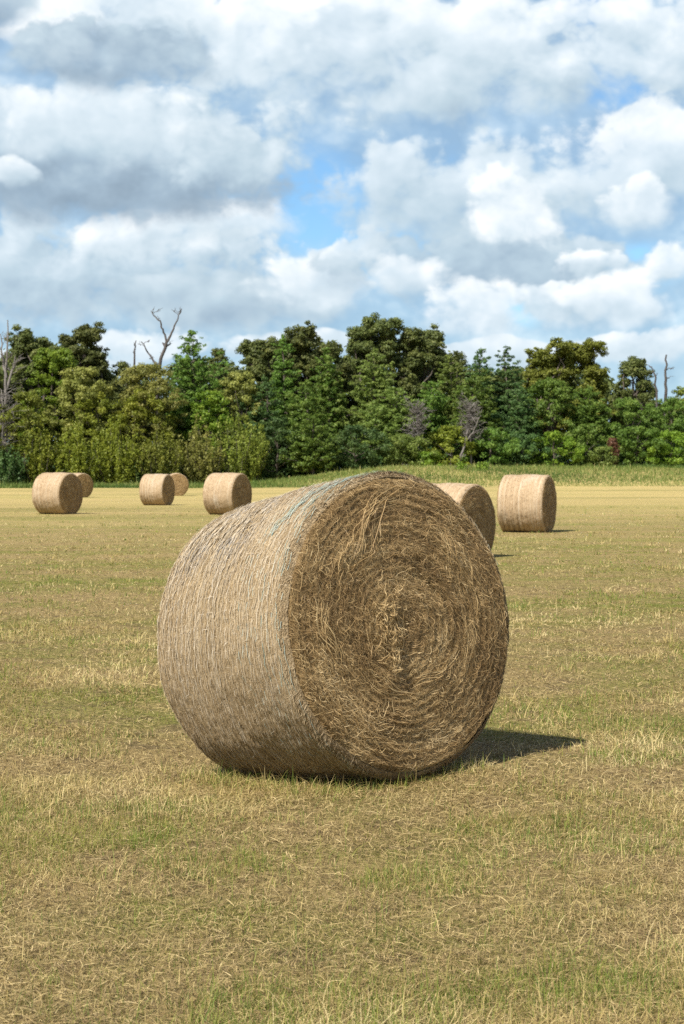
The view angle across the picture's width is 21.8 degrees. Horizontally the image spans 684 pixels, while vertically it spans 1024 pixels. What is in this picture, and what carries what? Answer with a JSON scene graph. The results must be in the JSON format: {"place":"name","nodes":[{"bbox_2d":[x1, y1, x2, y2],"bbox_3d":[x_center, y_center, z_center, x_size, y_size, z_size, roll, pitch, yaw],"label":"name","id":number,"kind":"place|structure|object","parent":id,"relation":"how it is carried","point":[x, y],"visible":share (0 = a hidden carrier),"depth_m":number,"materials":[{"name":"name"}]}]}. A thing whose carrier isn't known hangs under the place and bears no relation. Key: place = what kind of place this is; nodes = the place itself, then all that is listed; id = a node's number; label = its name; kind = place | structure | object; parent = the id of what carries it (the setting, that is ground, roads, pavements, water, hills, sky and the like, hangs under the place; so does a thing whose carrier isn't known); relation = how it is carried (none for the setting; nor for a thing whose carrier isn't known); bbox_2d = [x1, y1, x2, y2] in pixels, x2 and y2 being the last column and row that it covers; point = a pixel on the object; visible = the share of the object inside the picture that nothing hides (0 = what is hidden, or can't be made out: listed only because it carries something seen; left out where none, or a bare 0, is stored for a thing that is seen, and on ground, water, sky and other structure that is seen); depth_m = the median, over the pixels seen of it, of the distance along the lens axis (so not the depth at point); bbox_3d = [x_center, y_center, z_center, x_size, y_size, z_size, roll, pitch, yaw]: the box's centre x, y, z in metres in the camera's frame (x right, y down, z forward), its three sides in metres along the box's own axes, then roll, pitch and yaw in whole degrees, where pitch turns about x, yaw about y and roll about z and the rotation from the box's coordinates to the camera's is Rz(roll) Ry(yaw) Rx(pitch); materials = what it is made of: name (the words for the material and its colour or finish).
{"place":"outdoors","nodes":[
{"label":"outdoors","id":0,"kind":"place"},
{"bbox_2d":[0,467,683,1023],"bbox_3d":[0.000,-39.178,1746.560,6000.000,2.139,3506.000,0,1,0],"label":"field","id":1,"kind":"structure","parent":0,"point":[612,503],"depth_m":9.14,"materials":[{"name":"beige plant"}]},
{"bbox_2d":[0,403,22,463],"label":"broadleaf tree","id":2,"kind":"object","parent":1,"relation":"on","point":[6,414],"visible":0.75,"depth_m":174.20,"materials":[{"name":"green plant"}]},
{"bbox_2d":[0,320,27,470],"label":"dead tree","id":3,"kind":"object","parent":1,"relation":"on","point":[4,367],"visible":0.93,"depth_m":180.71,"materials":[{"name":"grey wood"}]},
{"bbox_2d":[0,385,27,452],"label":"dead brush","id":4,"kind":"object","parent":1,"relation":"on","point":[2,423],"visible":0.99,"depth_m":174.60,"materials":[{"name":"grey wood"}]},
{"bbox_2d":[0,443,28,483],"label":"shrub","id":5,"kind":"object","parent":1,"relation":"on","point":[8,467],"visible":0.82,"depth_m":173.74,"materials":[{"name":"green plant"}]},
{"bbox_2d":[0,389,61,478],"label":"broadleaf tree","id":6,"kind":"object","parent":1,"relation":"on","point":[34,399],"visible":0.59,"depth_m":180.00,"materials":[{"name":"green plant"}]},
{"bbox_2d":[0,324,76,450],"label":"oak tree","id":7,"kind":"object","parent":1,"relation":"on","point":[25,342],"visible":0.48,"depth_m":188.26,"materials":[{"name":"green plant"}]},
{"bbox_2d":[18,421,64,483],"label":"shrub","id":8,"kind":"object","parent":1,"relation":"on","point":[37,465],"visible":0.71,"depth_m":175.62,"materials":[{"name":"green plant"}]},
{"bbox_2d":[9,347,97,465],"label":"broadleaf tree","id":9,"kind":"object","parent":1,"relation":"on","point":[61,356],"visible":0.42,"depth_m":185.79,"materials":[{"name":"green plant"}]},
{"bbox_2d":[32,472,82,513],"bbox_3d":[-10.032,-0.634,62.764,1.335,1.539,1.536,1,1,27],"label":"hay bale","id":10,"kind":"object","parent":1,"relation":"on","point":[57,493],"visible":1,"depth_m":62.27,"materials":[{"name":"plant"}]},
{"bbox_2d":[49,415,103,483],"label":"shrub","id":11,"kind":"object","parent":1,"relation":"on","point":[74,462],"visible":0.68,"depth_m":176.03,"materials":[{"name":"green plant"}]},
{"bbox_2d":[47,321,111,444],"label":"oak tree","id":12,"kind":"object","parent":1,"relation":"on","point":[86,335],"visible":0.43,"depth_m":191.53,"materials":[{"name":"green plant"}]},
{"bbox_2d":[36,366,124,474],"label":"broadleaf tree","id":13,"kind":"object","parent":1,"relation":"on","point":[82,376],"visible":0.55,"depth_m":182.72,"materials":[{"name":"green plant"}]},
{"bbox_2d":[73,473,93,496],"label":"hay bale","id":14,"kind":"object","parent":1,"relation":"on","point":[86,481],"visible":0.42,"depth_m":106.08,"materials":[{"name":"plant"}]},
{"bbox_2d":[55,391,128,473],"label":"broadleaf tree","id":15,"kind":"object","parent":1,"relation":"on","point":[83,404],"visible":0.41,"depth_m":181.37,"materials":[{"name":"green plant"}]},
{"bbox_2d":[85,360,150,463],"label":"broadleaf tree","id":16,"kind":"object","parent":1,"relation":"on","point":[120,365],"visible":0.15,"depth_m":193.02,"materials":[{"name":"green plant"}]},
{"bbox_2d":[87,416,149,483],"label":"shrub","id":17,"kind":"object","parent":1,"relation":"on","point":[115,471],"visible":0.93,"depth_m":177.41,"materials":[{"name":"green plant"}]},
{"bbox_2d":[132,341,135,424],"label":"dead tree","id":18,"kind":"object","parent":1,"relation":"on","point":[134,357],"visible":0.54,"depth_m":191.31,"materials":[{"name":"grey wood"}]},
{"bbox_2d":[105,388,178,480],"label":"broadleaf tree","id":19,"kind":"object","parent":1,"relation":"on","point":[136,406],"visible":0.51,"depth_m":182.87,"materials":[{"name":"green plant"}]},
{"bbox_2d":[106,362,200,458],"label":"broadleaf tree","id":20,"kind":"object","parent":1,"relation":"on","point":[133,374],"visible":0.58,"depth_m":184.75,"materials":[{"name":"green plant"}]},
{"bbox_2d":[139,474,174,504],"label":"hay bale","id":21,"kind":"object","parent":1,"relation":"on","point":[156,489],"visible":0.98,"depth_m":81.65,"materials":[{"name":"plant"}]},
{"bbox_2d":[131,422,183,476],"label":"shrub","id":22,"kind":"object","parent":1,"relation":"on","point":[157,465],"visible":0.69,"depth_m":178.72,"materials":[{"name":"green plant"}]},
{"bbox_2d":[139,308,181,413],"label":"dead tree","id":23,"kind":"object","parent":1,"relation":"on","point":[166,345],"visible":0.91,"depth_m":190.20,"materials":[{"name":"grey wood"}]},
{"bbox_2d":[170,473,188,495],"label":"hay bale","id":24,"kind":"object","parent":1,"relation":"on","point":[181,482],"visible":0.69,"depth_m":114.00,"materials":[{"name":"plant"}]},
{"bbox_2d":[156,329,230,471],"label":"broadleaf tree","id":25,"kind":"object","parent":1,"relation":"on","point":[195,378],"visible":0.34,"depth_m":189.78,"materials":[{"name":"green plant"}]},
{"bbox_2d":[173,413,225,482],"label":"shrub","id":26,"kind":"object","parent":1,"relation":"on","point":[194,464],"visible":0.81,"depth_m":181.10,"materials":[{"name":"green plant"}]},
{"bbox_2d":[182,390,234,470],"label":"broadleaf tree","id":27,"kind":"object","parent":1,"relation":"on","point":[216,396],"visible":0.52,"depth_m":186.83,"materials":[{"name":"green plant"}]},
{"bbox_2d":[202,347,238,460],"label":"broadleaf tree","id":28,"kind":"object","parent":1,"relation":"on","point":[218,358],"visible":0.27,"depth_m":198.17,"materials":[{"name":"green plant"}]},
{"bbox_2d":[203,473,251,514],"bbox_3d":[-4.008,-0.612,62.255,1.335,1.539,1.536,1,1,26],"label":"hay bale","id":29,"kind":"object","parent":1,"relation":"on","point":[223,493],"visible":0.81,"depth_m":61.74,"materials":[{"name":"plant"}]},
{"bbox_2d":[211,371,265,462],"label":"broadleaf tree","id":30,"kind":"object","parent":1,"relation":"on","point":[250,387],"visible":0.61,"depth_m":188.67,"materials":[{"name":"green plant"}]},
{"bbox_2d":[205,407,272,481],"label":"shrub","id":31,"kind":"object","parent":1,"relation":"on","point":[246,466],"visible":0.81,"depth_m":182.75,"materials":[{"name":"green plant"}]},
{"bbox_2d":[220,336,289,435],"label":"oak tree","id":32,"kind":"object","parent":1,"relation":"on","point":[256,353],"visible":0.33,"depth_m":197.63,"materials":[{"name":"green plant"}]},
{"bbox_2d":[230,374,290,474],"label":"cedar tree","id":33,"kind":"object","parent":1,"relation":"on","point":[267,414],"visible":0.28,"depth_m":188.85,"materials":[{"name":"green plant"}]},
{"bbox_2d":[253,418,297,480],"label":"broadleaf tree","id":34,"kind":"object","parent":1,"relation":"on","point":[279,439],"visible":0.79,"depth_m":185.28,"materials":[{"name":"green plant"}]},
{"bbox_2d":[266,333,301,474],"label":"cedar tree","id":35,"kind":"object","parent":1,"relation":"on","point":[280,379],"visible":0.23,"depth_m":194.56,"materials":[{"name":"green plant"}]},
{"bbox_2d":[279,379,336,475],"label":"broadleaf tree","id":36,"kind":"object","parent":1,"relation":"on","point":[297,409],"visible":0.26,"depth_m":189.16,"materials":[{"name":"green plant"}]},
{"bbox_2d":[279,413,341,474],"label":"broadleaf tree","id":37,"kind":"object","parent":1,"relation":"on","point":[304,456],"visible":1,"depth_m":184.24,"materials":[{"name":"green plant"}]},
{"bbox_2d":[267,320,354,426],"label":"oak tree","id":38,"kind":"object","parent":1,"relation":"on","point":[302,340],"visible":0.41,"depth_m":198.10,"materials":[{"name":"green plant"}]},
{"bbox_2d":[307,347,350,467],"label":"cedar tree","id":39,"kind":"object","parent":1,"relation":"on","point":[332,406],"visible":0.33,"depth_m":194.87,"materials":[{"name":"green plant"}]},
{"bbox_2d":[157,470,509,783],"bbox_3d":[-0.051,0.603,9.290,1.539,1.650,1.373,-1,2,-39],"label":"hay bale","id":40,"kind":"object","parent":1,"relation":"on","point":[355,625],"visible":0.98,"depth_m":8.80,"materials":[{"name":"plant"}]},
{"bbox_2d":[0,340,681,468],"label":"woods","id":41,"kind":"object","parent":1,"relation":"on","point":[580,378],"visible":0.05,"depth_m":209.53,"materials":[{"name":"green plant"}]},
{"bbox_2d":[11,440,683,484],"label":"undergrowth","id":42,"kind":"object","parent":1,"relation":"on","point":[287,469],"visible":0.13,"depth_m":191.32,"materials":[{"name":"green plant"}]},
{"bbox_2d":[322,424,391,468],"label":"broadleaf tree","id":43,"kind":"object","parent":1,"relation":"on","point":[356,431],"visible":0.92,"depth_m":185.89,"materials":[{"name":"green plant"}]},
{"bbox_2d":[318,347,406,457],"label":"broadleaf tree","id":44,"kind":"object","parent":1,"relation":"on","point":[380,384],"visible":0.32,"depth_m":195.04,"materials":[{"name":"green plant"}]},
{"bbox_2d":[341,312,405,422],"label":"oak tree","id":45,"kind":"object","parent":1,"relation":"on","point":[385,331],"visible":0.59,"depth_m":203.69,"materials":[{"name":"green plant"}]},
{"bbox_2d":[357,386,429,463],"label":"broadleaf tree","id":46,"kind":"object","parent":1,"relation":"on","point":[396,421],"visible":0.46,"depth_m":191.78,"materials":[{"name":"green plant"}]},
{"bbox_2d":[368,433,438,465],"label":"broadleaf tree","id":47,"kind":"object","parent":1,"relation":"on","point":[407,443],"visible":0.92,"depth_m":187.47,"materials":[{"name":"green plant"}]},
{"bbox_2d":[395,396,435,449],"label":"dead brush","id":48,"kind":"object","parent":1,"relation":"on","point":[418,413],"visible":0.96,"depth_m":189.56,"materials":[{"name":"grey wood"}]},
{"bbox_2d":[392,323,449,416],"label":"oak tree","id":49,"kind":"object","parent":1,"relation":"on","point":[413,360],"visible":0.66,"depth_m":204.29,"materials":[{"name":"green plant"}]},
{"bbox_2d":[409,451,444,465],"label":"broadleaf tree","id":50,"kind":"object","parent":1,"relation":"on","point":[426,456],"visible":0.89,"depth_m":187.67,"materials":[{"name":"green plant"}]},
{"bbox_2d":[415,380,451,465],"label":"cedar tree","id":51,"kind":"object","parent":1,"relation":"on","point":[438,421],"visible":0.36,"depth_m":195.08,"materials":[{"name":"green plant"}]},
{"bbox_2d":[420,425,476,465],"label":"broadleaf tree","id":52,"kind":"object","parent":1,"relation":"on","point":[449,432],"visible":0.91,"depth_m":190.52,"materials":[{"name":"green plant"}]},
{"bbox_2d":[428,354,492,444],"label":"cedar tree","id":53,"kind":"object","parent":1,"relation":"on","point":[449,387],"visible":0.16,"depth_m":200.58,"materials":[{"name":"green plant"}]},
{"bbox_2d":[443,350,477,414],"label":"broadleaf tree","id":54,"kind":"object","parent":1,"relation":"on","point":[458,356],"visible":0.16,"depth_m":205.63,"materials":[{"name":"green plant"}]},
{"bbox_2d":[455,459,469,469],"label":"shrub","id":55,"kind":"object","parent":1,"relation":"on","point":[460,464],"visible":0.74,"depth_m":181.42,"materials":[{"name":"green plant"}]},
{"bbox_2d":[433,483,495,549],"bbox_3d":[1.897,0.224,31.627,1.294,1.492,1.490,1,2,34],"label":"hay bale","id":56,"kind":"object","parent":1,"relation":"on","point":[475,501],"visible":0.31,"depth_m":31.31,"materials":[{"name":"plant"}]},
{"bbox_2d":[448,410,481,460],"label":"dead tree","id":57,"kind":"object","parent":1,"relation":"on","point":[464,444],"visible":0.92,"depth_m":189.45,"materials":[{"name":"grey wood"}]},
{"bbox_2d":[456,390,486,464],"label":"dead brush","id":58,"kind":"object","parent":1,"relation":"on","point":[470,410],"visible":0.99,"depth_m":190.50,"materials":[{"name":"grey plant"}]},
{"bbox_2d":[442,374,504,463],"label":"cedar tree","id":59,"kind":"object","parent":1,"relation":"on","point":[486,404],"visible":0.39,"depth_m":195.01,"materials":[{"name":"green plant"}]},
{"bbox_2d":[476,461,489,469],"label":"shrub","id":60,"kind":"object","parent":1,"relation":"on","point":[483,465],"visible":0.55,"depth_m":182.09,"materials":[{"name":"green plant"}]},
{"bbox_2d":[464,348,502,427],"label":"cedar tree","id":61,"kind":"object","parent":1,"relation":"on","point":[477,364],"visible":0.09,"depth_m":202.72,"materials":[{"name":"green plant"}]},
{"bbox_2d":[461,427,521,464],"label":"broadleaf tree","id":62,"kind":"object","parent":1,"relation":"on","point":[503,451],"visible":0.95,"depth_m":191.02,"materials":[{"name":"green plant"}]},
{"bbox_2d":[490,345,530,432],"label":"cedar tree","id":63,"kind":"object","parent":1,"relation":"on","point":[507,372],"visible":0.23,"depth_m":204.78,"materials":[{"name":"green plant"}]},
{"bbox_2d":[491,383,542,462],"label":"cedar tree","id":64,"kind":"object","parent":1,"relation":"on","point":[521,424],"visible":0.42,"depth_m":197.03,"materials":[{"name":"green plant"}]},
{"bbox_2d":[495,431,550,465],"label":"broadleaf tree","id":65,"kind":"object","parent":1,"relation":"on","point":[532,447],"visible":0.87,"depth_m":192.97,"materials":[{"name":"green plant"}]},
{"bbox_2d":[497,474,556,532],"bbox_3d":[4.701,-0.194,45.214,1.334,1.539,1.536,1,1,21],"label":"hay bale","id":66,"kind":"object","parent":1,"relation":"on","point":[526,503],"visible":0.95,"depth_m":44.66,"materials":[{"name":"plant"}]},
{"bbox_2d":[522,346,575,442],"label":"oak tree","id":67,"kind":"object","parent":1,"relation":"on","point":[546,361],"visible":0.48,"depth_m":208.29,"materials":[{"name":"green plant"}]},
{"bbox_2d":[514,377,588,464],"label":"broadleaf tree","id":68,"kind":"object","parent":1,"relation":"on","point":[551,385],"visible":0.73,"depth_m":198.81,"materials":[{"name":"green plant"}]},
{"bbox_2d":[524,430,587,465],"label":"broadleaf tree","id":69,"kind":"object","parent":1,"relation":"on","point":[568,443],"visible":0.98,"depth_m":193.30,"materials":[{"name":"green plant"}]},
{"bbox_2d":[540,337,617,432],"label":"oak tree","id":70,"kind":"object","parent":1,"relation":"on","point":[589,367],"visible":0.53,"depth_m":207.70,"materials":[{"name":"green plant"}]},
{"bbox_2d":[556,423,618,464],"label":"broadleaf tree","id":71,"kind":"object","parent":1,"relation":"on","point":[580,438],"visible":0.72,"depth_m":195.65,"materials":[{"name":"green plant"}]},
{"bbox_2d":[565,385,617,463],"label":"cedar tree","id":72,"kind":"object","parent":1,"relation":"on","point":[593,407],"visible":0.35,"depth_m":200.34,"materials":[{"name":"green plant"}]},
{"bbox_2d":[582,446,618,466],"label":"shrub","id":73,"kind":"object","parent":1,"relation":"on","point":[602,456],"visible":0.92,"depth_m":193.33,"materials":[{"name":"green plant"}]},
{"bbox_2d":[606,437,620,464],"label":"broadleaf tree","id":74,"kind":"object","parent":1,"relation":"on","point":[612,442],"visible":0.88,"depth_m":194.66,"materials":[{"name":"red plant"}]},
{"bbox_2d":[598,397,668,461],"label":"broadleaf tree","id":75,"kind":"object","parent":1,"relation":"on","point":[630,406],"visible":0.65,"depth_m":200.50,"materials":[{"name":"green plant"}]},
{"bbox_2d":[611,355,657,441],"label":"oak tree","id":76,"kind":"object","parent":1,"relation":"on","point":[644,390],"visible":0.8,"depth_m":212.73,"materials":[{"name":"green plant"}]},
{"bbox_2d":[609,425,670,464],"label":"broadleaf tree","id":77,"kind":"object","parent":1,"relation":"on","point":[629,442],"visible":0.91,"depth_m":197.28,"materials":[{"name":"green plant"}]},
{"bbox_2d":[646,364,657,414],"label":"dead tree","id":78,"kind":"object","parent":1,"relation":"on","point":[655,375],"visible":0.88,"depth_m":209.37,"materials":[{"name":"grey wood"}]},
{"bbox_2d":[634,396,683,464],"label":"broadleaf tree","id":79,"kind":"object","parent":1,"relation":"on","point":[677,419],"visible":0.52,"depth_m":203.60,"materials":[{"name":"green plant"}]},
{"bbox_2d":[645,430,683,466],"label":"broadleaf tree","id":80,"kind":"object","parent":1,"relation":"on","point":[673,436],"visible":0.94,"depth_m":197.27,"materials":[{"name":"green plant"}]},
{"bbox_2d":[663,355,673,429],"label":"dead tree","id":81,"kind":"object","parent":1,"relation":"on","point":[665,386],"visible":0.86,"depth_m":210.63,"materials":[{"name":"grey wood"}]},
{"bbox_2d":[662,386,683,436],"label":"broadleaf tree","id":82,"kind":"object","parent":1,"relation":"on","point":[680,392],"visible":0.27,"depth_m":212.33,"materials":[{"name":"green plant"}]},
{"bbox_2d":[0,462,683,487],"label":"tall grass","id":83,"kind":"structure","parent":0,"point":[289,482],"depth_m":178.44,"materials":[{"name":"green plant"}]},
{"bbox_2d":[0,0,683,461],"label":"sky","id":84,"kind":"structure","parent":0,"point":[496,174],"materials":[{"name":"white"}]}
]}

